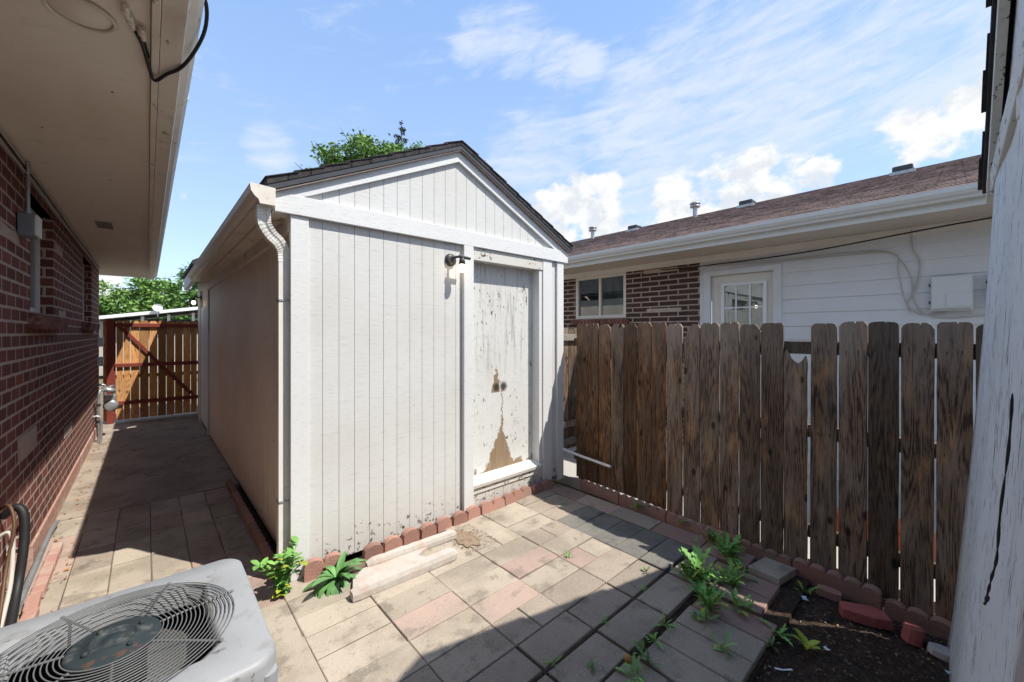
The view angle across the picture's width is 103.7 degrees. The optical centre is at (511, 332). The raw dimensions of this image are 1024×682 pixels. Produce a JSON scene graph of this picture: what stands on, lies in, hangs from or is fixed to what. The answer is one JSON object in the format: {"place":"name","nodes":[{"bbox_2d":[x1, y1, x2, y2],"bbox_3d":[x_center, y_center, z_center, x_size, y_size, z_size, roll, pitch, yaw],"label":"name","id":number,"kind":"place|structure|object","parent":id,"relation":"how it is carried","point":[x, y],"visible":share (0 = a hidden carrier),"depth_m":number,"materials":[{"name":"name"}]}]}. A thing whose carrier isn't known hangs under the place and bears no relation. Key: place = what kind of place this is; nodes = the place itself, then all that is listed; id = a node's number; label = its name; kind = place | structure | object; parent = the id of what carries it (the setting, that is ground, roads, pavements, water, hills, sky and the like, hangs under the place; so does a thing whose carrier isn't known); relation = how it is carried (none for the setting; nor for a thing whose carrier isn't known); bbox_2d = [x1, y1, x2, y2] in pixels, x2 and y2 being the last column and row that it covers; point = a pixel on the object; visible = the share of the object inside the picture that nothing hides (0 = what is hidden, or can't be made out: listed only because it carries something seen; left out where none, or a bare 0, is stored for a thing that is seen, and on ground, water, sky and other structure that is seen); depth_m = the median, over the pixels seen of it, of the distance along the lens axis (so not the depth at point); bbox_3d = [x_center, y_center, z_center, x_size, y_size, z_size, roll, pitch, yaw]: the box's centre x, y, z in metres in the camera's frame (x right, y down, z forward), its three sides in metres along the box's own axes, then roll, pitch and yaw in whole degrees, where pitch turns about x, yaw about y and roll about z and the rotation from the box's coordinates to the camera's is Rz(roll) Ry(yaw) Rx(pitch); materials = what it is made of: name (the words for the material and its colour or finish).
{"place":"outdoors","nodes":[
{"label":"outdoors","id":0,"kind":"place"},
{"bbox_2d":[55,402,237,521],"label":"concrete path","id":1,"kind":"structure","parent":0,"point":[147,461],"depth_m":4.94,"materials":[{"name":"beige concrete"}]},
{"bbox_2d":[19,438,111,614],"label":"fallen leaves","id":2,"kind":"object","parent":1,"relation":"on","point":[76,523],"visible":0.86,"depth_m":3.75,"materials":[{"name":"brown plant"}]},
{"bbox_2d":[103,319,197,424],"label":"wooden gate","id":3,"kind":"structure","parent":1,"relation":"on","point":[149,363],"depth_m":7.65,"materials":[{"name":"brown wood"}]},
{"bbox_2d":[125,413,197,421],"bbox_3d":[-6.705,1.628,7.730,1.050,0.036,0.060,0,0,-42],"label":"threshold board","id":4,"kind":"object","parent":1,"relation":"on","point":[160,417],"visible":1,"depth_m":7.69,"materials":[{"name":"wood"}]},
{"bbox_2d":[5,371,760,590],"bbox_3d":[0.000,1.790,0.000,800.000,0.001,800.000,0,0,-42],"label":"ground","id":5,"kind":"structure","parent":0,"point":[101,397],"depth_m":10.93,"materials":[{"name":"brown soil"}]},
{"bbox_2d":[0,0,204,626],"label":"brick house","id":6,"kind":"structure","parent":5,"relation":"on","point":[91,125],"depth_m":2.56,"materials":[{"name":"red brick"}]},
{"bbox_2d":[0,503,29,627],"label":"refrigerant lines","id":7,"kind":"object","parent":6,"relation":"attached to","point":[11,602],"visible":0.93,"depth_m":2.16,"materials":[{"name":"black rubber"}]},
{"bbox_2d":[17,161,41,238],"bbox_3d":[-3.104,-0.854,2.588,0.086,0.477,0.145,0,0,-42],"label":"electrical box","id":8,"kind":"object","parent":6,"relation":"attached to","point":[29,224],"visible":0.98,"depth_m":2.56,"materials":[{"name":"white metal"}]},
{"bbox_2d":[30,207,39,312],"bbox_3d":[-3.759,-0.570,3.098,0.042,0.840,0.920,0,0,-42],"label":"pipe","id":9,"kind":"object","parent":6,"relation":"in","point":[34,243],"depth_m":3.39,"materials":[{"name":"white metal"}]},
{"bbox_2d":[0,140,98,269],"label":"cable","id":10,"kind":"object","parent":6,"relation":"attached to","point":[16,161],"visible":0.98,"depth_m":2.95,"materials":[{"name":"plastic"}]},
{"bbox_2d":[0,132,99,267],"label":"cable","id":11,"kind":"object","parent":6,"relation":"attached to","point":[22,163],"visible":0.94,"depth_m":2.92,"materials":[{"name":"black plastic"}]},
{"bbox_2d":[41,0,146,41],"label":"ceiling plate","id":12,"kind":"object","parent":6,"relation":"attached to","point":[86,15],"visible":1,"depth_m":1.39,"materials":[{"name":"paint"}]},
{"bbox_2d":[97,337,103,346],"bbox_3d":[-6.804,0.155,6.654,0.077,0.150,0.160,0,0,-42],"label":"utility box","id":13,"kind":"object","parent":6,"relation":"attached to","point":[100,341],"visible":1,"depth_m":6.59,"materials":[{"name":"plastic"}]},
{"bbox_2d":[93,384,118,442],"bbox_3d":[-6.289,1.227,6.234,0.263,0.847,0.516,0,0,-42],"label":"gas meter","id":14,"kind":"object","parent":6,"relation":"attached to","point":[111,402],"visible":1,"depth_m":6.24,"materials":[{"name":"metal"}]},
{"bbox_2d":[134,0,208,81],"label":"cable","id":15,"kind":"object","parent":6,"relation":"attached to","point":[189,58],"visible":1,"depth_m":1.58,"materials":[{"name":"black plastic"}]},
{"bbox_2d":[99,286,120,315],"bbox_3d":[-28.867,-1.278,25.493,6.118,6.077,4.915,0,0,-42],"label":"leafy tree","id":16,"kind":"object","parent":5,"relation":"on","point":[107,306],"visible":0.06,"depth_m":27.24,"materials":[{"name":"green plant"}]},
{"bbox_2d":[99,276,189,322],"bbox_3d":[-26.848,-1.413,29.555,4.596,6.346,7.167,0,0,30],"label":"leafy tree","id":17,"kind":"object","parent":5,"relation":"on","point":[148,292],"visible":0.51,"depth_m":28.95,"materials":[{"name":"green plant"}]},
{"bbox_2d":[99,307,197,375],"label":"house","id":18,"kind":"structure","parent":5,"relation":"on","point":[148,316],"depth_m":16.49,"materials":[{"name":"white"}]},
{"bbox_2d":[152,304,162,316],"bbox_3d":[-14.118,-0.894,15.957,0.349,0.507,0.285,0,0,21],"label":"satellite dish","id":19,"kind":"object","parent":18,"relation":"attached to","point":[157,307],"visible":1,"depth_m":15.98,"materials":[{"name":"white"}]},
{"bbox_2d":[159,262,198,319],"bbox_3d":[-22.038,-1.636,28.762,5.048,6.791,4.198,0,0,-42],"label":"leafy tree","id":20,"kind":"object","parent":5,"relation":"on","point":[179,300],"visible":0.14,"depth_m":27.59,"materials":[{"name":"green plant"}]},
{"bbox_2d":[294,127,485,168],"bbox_3d":[-4.493,-3.002,15.639,7.543,9.520,3.911,0,0,-42],"label":"leafy tree","id":21,"kind":"object","parent":5,"relation":"on","point":[360,143],"visible":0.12,"depth_m":14.09,"materials":[{"name":"green plant"}]},
{"bbox_2d":[393,120,410,149],"bbox_3d":[-5.699,-4.422,20.110,2.201,12.355,2.275,0,0,8],"label":"conifer","id":22,"kind":"object","parent":5,"relation":"on","point":[396,142],"visible":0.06,"depth_m":20.02,"materials":[{"name":"green plant"}]},
{"bbox_2d":[580,479,620,504],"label":"edging block","id":23,"kind":"structure","parent":5,"relation":"on","point":[604,492],"depth_m":4.15,"materials":[{"name":"concrete"}]},
{"bbox_2d":[619,494,667,522],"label":"edging block","id":24,"kind":"structure","parent":5,"relation":"on","point":[646,508],"depth_m":3.75,"materials":[{"name":"concrete"}]},
{"bbox_2d":[666,512,724,542],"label":"edging block","id":25,"kind":"structure","parent":5,"relation":"on","point":[689,525],"depth_m":3.40,"materials":[{"name":"concrete"}]},
{"bbox_2d":[564,154,992,500],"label":"neighbour house","id":26,"kind":"structure","parent":5,"relation":"on","point":[616,278],"depth_m":4.79,"materials":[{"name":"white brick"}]},
{"bbox_2d":[576,272,625,318],"bbox_3d":[1.556,-0.620,7.000,0.110,0.740,1.040,0,0,-42],"label":"window","id":27,"kind":"structure","parent":26,"relation":"in","point":[602,296],"depth_m":6.99,"materials":[{"name":"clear glass"}]},
{"bbox_2d":[626,225,641,231],"bbox_3d":[3.268,-2.737,10.688,0.360,0.190,0.320,0,0,-42],"label":"roof vent","id":28,"kind":"object","parent":26,"relation":"on","point":[633,227],"visible":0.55,"depth_m":10.57,"materials":[{"name":"grey metal"}]},
{"bbox_2d":[690,201,699,216],"bbox_3d":[4.423,-2.961,9.712,0.240,0.385,0.236,0,0,-42],"label":"vent pipe","id":29,"kind":"object","parent":26,"relation":"on","point":[694,206],"visible":0.89,"depth_m":9.66,"materials":[{"name":"metal"}]},
{"bbox_2d":[712,271,772,437],"bbox_3d":[3.046,0.285,5.330,0.066,2.130,0.755,0,0,-42],"label":"door","id":30,"kind":"structure","parent":26,"relation":"in","point":[747,298],"depth_m":5.30,"materials":[{"name":"white glass"}]},
{"bbox_2d":[737,199,755,207],"bbox_3d":[5.140,-2.770,8.772,0.360,0.190,0.320,0,0,-42],"label":"roof vent","id":31,"kind":"object","parent":26,"relation":"on","point":[748,202],"visible":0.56,"depth_m":8.65,"materials":[{"name":"grey metal"}]},
{"bbox_2d":[699,250,909,311],"bbox_3d":[3.357,-0.572,4.888,0.008,0.726,2.121,0,0,-42],"label":"cable","id":32,"kind":"object","parent":26,"relation":"attached to","point":[829,254],"visible":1,"depth_m":4.48,"materials":[{"name":"grey plastic"}]},
{"bbox_2d":[661,217,991,269],"bbox_3d":[3.598,-0.993,4.472,0.134,0.129,4.212,0,0,-38],"label":"cable","id":33,"kind":"object","parent":26,"relation":"attached to","point":[842,245],"visible":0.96,"depth_m":4.39,"materials":[{"name":"black plastic"}]},
{"bbox_2d":[716,252,983,317],"bbox_3d":[3.670,-0.530,4.542,0.011,0.770,2.601,0,0,-42],"label":"cable","id":34,"kind":"object","parent":26,"relation":"attached to","point":[864,253],"visible":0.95,"depth_m":4.23,"materials":[{"name":"grey plastic"}]},
{"bbox_2d":[889,163,915,175],"bbox_3d":[6.777,-2.770,6.966,0.360,0.190,0.320,0,0,-42],"label":"roof vent","id":35,"kind":"object","parent":26,"relation":"on","point":[901,169],"visible":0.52,"depth_m":6.85,"materials":[{"name":"grey metal"}]},
{"bbox_2d":[907,230,947,314],"bbox_3d":[4.156,-0.615,4.006,0.010,0.870,0.319,0,0,-42],"label":"cable","id":36,"kind":"object","parent":26,"relation":"attached to","point":[917,281],"visible":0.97,"depth_m":4.07,"materials":[{"name":"grey plastic"}]},
{"bbox_2d":[929,274,973,311],"bbox_3d":[4.228,-0.380,3.875,0.094,0.340,0.292,0,0,-42],"label":"utility box","id":37,"kind":"object","parent":26,"relation":"attached to","point":[952,293],"visible":1,"depth_m":3.84,"materials":[{"name":"plastic"}]},
{"bbox_2d":[947,0,1023,681],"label":"neighbouring shed","id":38,"kind":"structure","parent":5,"relation":"on","point":[985,643],"depth_m":1.26,"materials":[{"name":"grey paint"}]},
{"bbox_2d":[983,393,1013,604],"bbox_3d":[1.089,0.381,0.904,0.014,0.503,0.091,0,0,26],"label":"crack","id":39,"kind":"object","parent":38,"relation":"hanging from","point":[1001,502],"visible":1,"depth_m":0.89,"materials":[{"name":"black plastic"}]},
{"bbox_2d":[17,483,779,681],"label":"paving","id":40,"kind":"structure","parent":0,"point":[426,601],"depth_m":2.51,"materials":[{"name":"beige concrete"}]},
{"bbox_2d":[18,520,59,615],"bbox_3d":[-2.664,1.577,2.108,0.052,0.088,3.503,0,0,-42],"label":"flashing strip","id":41,"kind":"object","parent":40,"relation":"on","point":[35,566],"visible":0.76,"depth_m":2.68,"materials":[{"name":"metal"}]},
{"bbox_2d":[18,542,62,621],"bbox_3d":[-2.389,1.623,1.882,0.077,0.049,3.192,0,0,-42],"label":"brick border","id":42,"kind":"object","parent":40,"relation":"on","point":[31,606],"visible":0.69,"depth_m":2.56,"materials":[{"name":"red brick"}]},
{"bbox_2d":[0,559,277,681],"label":"air conditioner","id":43,"kind":"object","parent":40,"relation":"on","point":[205,623],"visible":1,"depth_m":1.21,"materials":[{"name":"grey metal"}]},
{"bbox_2d":[225,479,236,497],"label":"edging block","id":44,"kind":"structure","parent":40,"relation":"on","point":[230,486],"depth_m":4.19,"materials":[{"name":"brick"}]},
{"bbox_2d":[251,536,307,597],"bbox_3d":[-1.451,1.496,2.502,0.289,0.310,0.241,0,0,-42],"label":"leafy weed","id":45,"kind":"object","parent":40,"relation":"on","point":[281,579],"visible":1,"depth_m":2.50,"materials":[{"name":"green plant"}]},
{"bbox_2d":[303,552,340,582],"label":"edging block","id":46,"kind":"structure","parent":40,"relation":"on","point":[313,568],"depth_m":2.70,"materials":[{"name":"concrete"}]},
{"bbox_2d":[302,550,367,598],"bbox_3d":[-1.163,1.642,2.616,0.372,0.315,0.376,0,0,-1],"label":"broad leaved weed","id":47,"kind":"object","parent":40,"relation":"on","point":[331,580],"visible":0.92,"depth_m":2.60,"materials":[{"name":"green plant"}]},
{"bbox_2d":[362,542,382,561],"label":"edging block","id":48,"kind":"structure","parent":40,"relation":"on","point":[370,550],"depth_m":2.94,"materials":[{"name":"concrete"}]},
{"bbox_2d":[188,140,572,581],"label":"shed","id":49,"kind":"structure","parent":40,"relation":"on","point":[381,370],"depth_m":3.32,"materials":[{"name":"white paint"}]},
{"bbox_2d":[183,258,209,434],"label":"downspout","id":50,"kind":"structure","parent":49,"relation":"attached to","point":[204,359],"depth_m":7.03,"materials":[{"name":"beige paint"}]},
{"bbox_2d":[201,306,206,426],"bbox_3d":[-5.339,0.560,6.984,0.023,2.020,1.120,0,0,-42],"label":"door","id":51,"kind":"structure","parent":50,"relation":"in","point":[204,309],"depth_m":6.91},
{"bbox_2d":[445,254,470,271],"bbox_3d":[-0.469,-0.605,3.498,0.206,0.172,0.112,0,0,16],"label":"wall lamp","id":52,"kind":"object","parent":49,"relation":"attached to","point":[450,260],"visible":1,"depth_m":3.47,"materials":[{"name":"black paint"}]},
{"bbox_2d":[474,263,531,475],"bbox_3d":[-0.121,0.361,4.052,0.880,2.053,0.035,0,0,-42],"label":"door","id":53,"kind":"structure","parent":49,"relation":"in","point":[502,295],"depth_m":4.05,"materials":[{"name":"paint"}]},
{"bbox_2d":[563,448,611,467],"bbox_3d":[0.731,1.320,4.342,0.052,0.088,0.792,0,0,-42],"label":"plastic pipe","id":54,"kind":"object","parent":49,"relation":"attached to","point":[587,458],"visible":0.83,"depth_m":4.27,"materials":[{"name":"white plastic"}]},
{"bbox_2d":[382,535,402,552],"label":"edging block","id":55,"kind":"structure","parent":40,"relation":"on","point":[391,542],"depth_m":3.05,"materials":[{"name":"concrete"}]},
{"bbox_2d":[350,530,457,601],"bbox_3d":[-0.727,1.612,2.864,0.913,0.070,0.352,0,0,-42],"label":"splash block","id":56,"kind":"object","parent":40,"relation":"on","point":[386,570],"depth_m":2.79,"materials":[{"name":"concrete"}]},
{"bbox_2d":[400,527,419,545],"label":"edging block","id":57,"kind":"structure","parent":40,"relation":"on","point":[409,535],"depth_m":3.16,"materials":[{"name":"concrete"}]},
{"bbox_2d":[419,522,436,538],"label":"edging block","id":58,"kind":"structure","parent":40,"relation":"on","point":[427,529],"depth_m":3.26,"materials":[{"name":"concrete"}]},
{"bbox_2d":[435,516,451,532],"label":"edging block","id":59,"kind":"structure","parent":40,"relation":"on","point":[442,523],"depth_m":3.37,"materials":[{"name":"concrete"}]},
{"bbox_2d":[451,510,467,525],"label":"edging block","id":60,"kind":"structure","parent":40,"relation":"on","point":[459,517],"depth_m":3.47,"materials":[{"name":"concrete"}]},
{"bbox_2d":[454,530,480,546],"bbox_3d":[-0.364,1.642,3.218,0.193,0.002,0.335,0,0,-42],"label":"silt patch","id":61,"kind":"object","parent":40,"relation":"on","point":[467,538],"visible":0.93,"depth_m":3.21,"materials":[{"name":"beige soil"}]},
{"bbox_2d":[465,505,479,520],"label":"edging block","id":62,"kind":"structure","parent":40,"relation":"on","point":[472,511],"depth_m":3.58,"materials":[{"name":"concrete"}]},
{"bbox_2d":[452,524,496,552],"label":"silt crumbs","id":63,"kind":"object","parent":40,"relation":"on","point":[479,537],"visible":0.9,"depth_m":3.18,"materials":[{"name":"beige soil"}]},
{"bbox_2d":[479,497,504,514],"bbox_3d":[-0.185,1.643,3.748,0.270,0.170,0.055,0,-7,-41],"label":"edging block","id":64,"kind":"object","parent":40,"relation":"on","point":[495,503],"depth_m":3.72,"materials":[{"name":"concrete"}]},
{"bbox_2d":[502,486,531,505],"bbox_3d":[0.051,1.641,3.979,0.370,0.170,0.055,0,-7,-45],"label":"edging block","id":65,"kind":"object","parent":40,"relation":"on","point":[514,495],"depth_m":3.95,"materials":[{"name":"concrete"}]},
{"bbox_2d":[530,483,542,494],"bbox_3d":[0.255,1.642,4.148,0.130,0.170,0.055,0,-7,-40],"label":"edging block","id":66,"kind":"object","parent":40,"relation":"on","point":[536,488],"depth_m":4.13,"materials":[{"name":"concrete"}]},
{"bbox_2d":[540,479,553,490],"bbox_3d":[0.368,1.640,4.250,0.150,0.170,0.055,0,-7,-40],"label":"edging block","id":67,"kind":"object","parent":40,"relation":"on","point":[547,484],"depth_m":4.23,"materials":[{"name":"concrete"}]},
{"bbox_2d":[615,652,646,681],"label":"weed","id":68,"kind":"object","parent":40,"relation":"on","point":[632,666],"visible":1,"depth_m":1.94,"materials":[{"name":"green plant"}]},
{"bbox_2d":[631,639,662,665],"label":"weed","id":69,"kind":"object","parent":40,"relation":"on","point":[640,647],"visible":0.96,"depth_m":2.04,"materials":[{"name":"green plant"}]},
{"bbox_2d":[643,632,663,650],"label":"weed","id":70,"kind":"object","parent":40,"relation":"on","point":[652,636],"visible":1,"depth_m":2.15,"materials":[{"name":"green plant"}]},
{"bbox_2d":[652,612,678,633],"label":"weed","id":71,"kind":"object","parent":40,"relation":"on","point":[664,624],"visible":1,"depth_m":2.26,"materials":[{"name":"green plant"}]},
{"bbox_2d":[669,545,722,594],"bbox_3d":[1.249,1.578,2.700,0.382,0.222,0.327,0,0,-42],"label":"weed","id":72,"kind":"object","parent":40,"relation":"on","point":[698,561],"visible":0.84,"depth_m":2.69,"materials":[{"name":"green plant"}]},
{"bbox_2d":[689,606,720,620],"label":"weed","id":73,"kind":"object","parent":40,"relation":"on","point":[705,611],"visible":1,"depth_m":2.31,"materials":[{"name":"green plant"}]},
{"bbox_2d":[686,578,729,621],"bbox_3d":[1.184,1.583,2.451,0.253,0.135,0.350,0,0,2],"label":"weed","id":74,"kind":"object","parent":40,"relation":"on","point":[704,593],"visible":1,"depth_m":2.43,"materials":[{"name":"green plant"}]},
{"bbox_2d":[700,528,721,544],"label":"weed","id":75,"kind":"object","parent":40,"relation":"on","point":[711,537],"visible":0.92,"depth_m":3.14,"materials":[{"name":"green plant"}]},
{"bbox_2d":[708,629,739,658],"bbox_3d":[1.102,1.624,2.089,0.135,0.077,0.152,0,0,12],"label":"weed","id":76,"kind":"object","parent":40,"relation":"on","point":[726,639],"visible":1,"depth_m":2.09,"materials":[{"name":"green plant"}]},
{"bbox_2d":[707,562,743,588],"bbox_3d":[1.405,1.602,2.677,0.251,0.154,0.236,0,0,26],"label":"weed","id":77,"kind":"object","parent":40,"relation":"on","point":[736,580],"visible":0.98,"depth_m":2.66,"materials":[{"name":"green plant"}]},
{"bbox_2d":[710,531,746,567],"bbox_3d":[1.591,1.562,2.943,0.256,0.179,0.376,0,0,25],"label":"weed","id":78,"kind":"object","parent":40,"relation":"on","point":[724,548],"visible":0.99,"depth_m":2.98,"materials":[{"name":"green plant"}]},
{"bbox_2d":[724,558,758,582],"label":"weed","id":79,"kind":"object","parent":40,"relation":"on","point":[743,570],"visible":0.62,"depth_m":2.74,"materials":[{"name":"green plant"}]},
{"bbox_2d":[729,587,755,617],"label":"weed","id":80,"kind":"object","parent":40,"relation":"on","point":[734,598],"visible":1,"depth_m":2.39,"materials":[{"name":"green plant"}]},
{"bbox_2d":[237,483,810,681],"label":"paver bedding","id":81,"kind":"object","parent":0,"point":[780,612],"visible":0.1,"depth_m":2.51,"materials":[{"name":"soil"}]},
{"bbox_2d":[232,491,244,510],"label":"edging block","id":82,"kind":"structure","parent":81,"relation":"on","point":[237,499],"depth_m":3.86,"materials":[{"name":"concrete"}]},
{"bbox_2d":[239,505,254,527],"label":"edging block","id":83,"kind":"structure","parent":81,"relation":"on","point":[246,514],"depth_m":3.53,"materials":[{"name":"concrete"}]},
{"bbox_2d":[248,522,265,549],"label":"edging block","id":84,"kind":"structure","parent":81,"relation":"on","point":[256,533],"depth_m":3.20,"materials":[{"name":"concrete"}]},
{"bbox_2d":[259,542,278,574],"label":"edging block","id":85,"kind":"structure","parent":81,"relation":"on","point":[265,551],"depth_m":2.94,"materials":[{"name":"concrete"}]},
{"bbox_2d":[748,557,795,585],"bbox_3d":[1.808,1.655,2.795,0.260,0.050,0.200,5,-6,-34],"label":"loose paver","id":86,"kind":"object","parent":81,"relation":"on","point":[772,571],"visible":1,"depth_m":2.76,"materials":[{"name":"grey concrete"}]},
{"bbox_2d":[99,0,990,321],"label":"sky","id":87,"kind":"structure","parent":0,"point":[611,116],"materials":[{"name":"blue"}]},
{"bbox_2d":[553,446,935,612],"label":"neighbour path","id":88,"kind":"structure","parent":0,"point":[571,479],"depth_m":4.39,"materials":[{"name":"white concrete"}]},
{"bbox_2d":[564,328,576,448],"bbox_3d":[0.663,0.770,5.447,1.300,1.680,0.100,0,0,-42],"label":"old fence panel","id":89,"kind":"object","parent":88,"relation":"on","point":[570,374],"visible":0.15,"depth_m":5.62,"materials":[{"name":"brown wood"}]},
{"bbox_2d":[574,321,983,621],"bbox_3d":[1.703,0.779,3.366,0.155,1.758,3.118,0,0,-38],"label":"board fence","id":90,"kind":"object","parent":88,"relation":"on","point":[632,410],"visible":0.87,"depth_m":2.82,"materials":[{"name":"brown wood"}]},
{"bbox_2d":[754,585,949,681],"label":"soil bed","id":91,"kind":"object","parent":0,"point":[814,660],"visible":0.34,"depth_m":2.14,"materials":[{"name":"black soil"}]},
{"bbox_2d":[729,534,792,566],"bbox_3d":[1.840,1.651,3.007,0.050,0.120,0.440,-3,2,-38],"label":"edging block","id":92,"kind":"object","parent":91,"relation":"on","point":[758,551],"depth_m":2.98,"materials":[{"name":"concrete"}]},
{"bbox_2d":[766,636,780,652],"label":"weed","id":93,"kind":"object","parent":91,"relation":"on","point":[772,642],"visible":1,"depth_m":2.15,"materials":[{"name":"green plant"}]},
{"bbox_2d":[758,617,792,645],"bbox_3d":[1.466,1.652,2.232,0.136,0.065,0.194,0,0,-42],"label":"weed","id":94,"kind":"object","parent":91,"relation":"on","point":[782,630],"visible":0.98,"depth_m":2.22,"materials":[{"name":"green plant"}]},
{"bbox_2d":[793,628,820,649],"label":"seedling","id":95,"kind":"object","parent":91,"relation":"on","point":[810,644],"visible":1,"depth_m":2.14,"materials":[{"name":"green plant"}]},
{"bbox_2d":[795,580,821,594],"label":"weed","id":96,"kind":"object","parent":91,"relation":"on","point":[800,584],"visible":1,"depth_m":2.62,"materials":[{"name":"green plant"}]},
{"bbox_2d":[816,584,841,602],"bbox_3d":[2.054,1.684,2.606,0.133,0.051,0.069,6,4,38],"label":"brick","id":97,"kind":"object","parent":91,"relation":"on","point":[830,593],"visible":0.94,"depth_m":2.59,"materials":[{"name":"brick"}]},
{"bbox_2d":[793,557,882,610],"bbox_3d":[2.122,1.644,2.641,0.050,0.145,0.460,-10,6,-38],"label":"edging block","id":98,"kind":"object","parent":91,"relation":"on","point":[851,588],"depth_m":2.59,"materials":[{"name":"concrete"}]},
{"bbox_2d":[757,585,942,681],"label":"wood chips","id":99,"kind":"object","parent":91,"relation":"on","point":[844,638],"visible":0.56,"depth_m":2.15,"materials":[{"name":"brown wood"}]},
{"bbox_2d":[839,600,892,630],"bbox_3d":[2.097,1.673,2.391,0.240,0.065,0.112,0,4,30],"label":"brick","id":100,"kind":"object","parent":91,"relation":"on","point":[867,615],"visible":1,"depth_m":2.36,"materials":[{"name":"red brick"}]},
{"bbox_2d":[901,620,924,647],"bbox_3d":[2.221,1.668,2.228,0.087,0.087,0.094,11,-1,28],"label":"brick","id":101,"kind":"object","parent":91,"relation":"on","point":[913,634],"visible":1,"depth_m":2.20,"materials":[{"name":"red brick"}]},
{"bbox_2d":[884,598,950,639],"bbox_3d":[2.420,1.678,2.263,0.050,0.130,0.480,-8,5,-38],"label":"edging block","id":102,"kind":"object","parent":91,"relation":"on","point":[900,612],"depth_m":2.32,"materials":[{"name":"concrete"}]},
{"bbox_2d":[927,642,949,662],"bbox_3d":[2.293,1.692,2.115,0.156,0.036,0.093,9,4,28],"label":"stone","id":103,"kind":"object","parent":91,"relation":"on","point":[939,651],"visible":0.58,"depth_m":2.12,"materials":[{"name":"stone"}]},
{"bbox_2d":[837,507,935,560],"bbox_3d":[2.954,1.580,3.218,0.300,0.180,0.600,0,0,-42],"label":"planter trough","id":104,"kind":"object","parent":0,"point":[899,532],"visible":0.16,"depth_m":3.09,"materials":[{"name":"orange plastic"}]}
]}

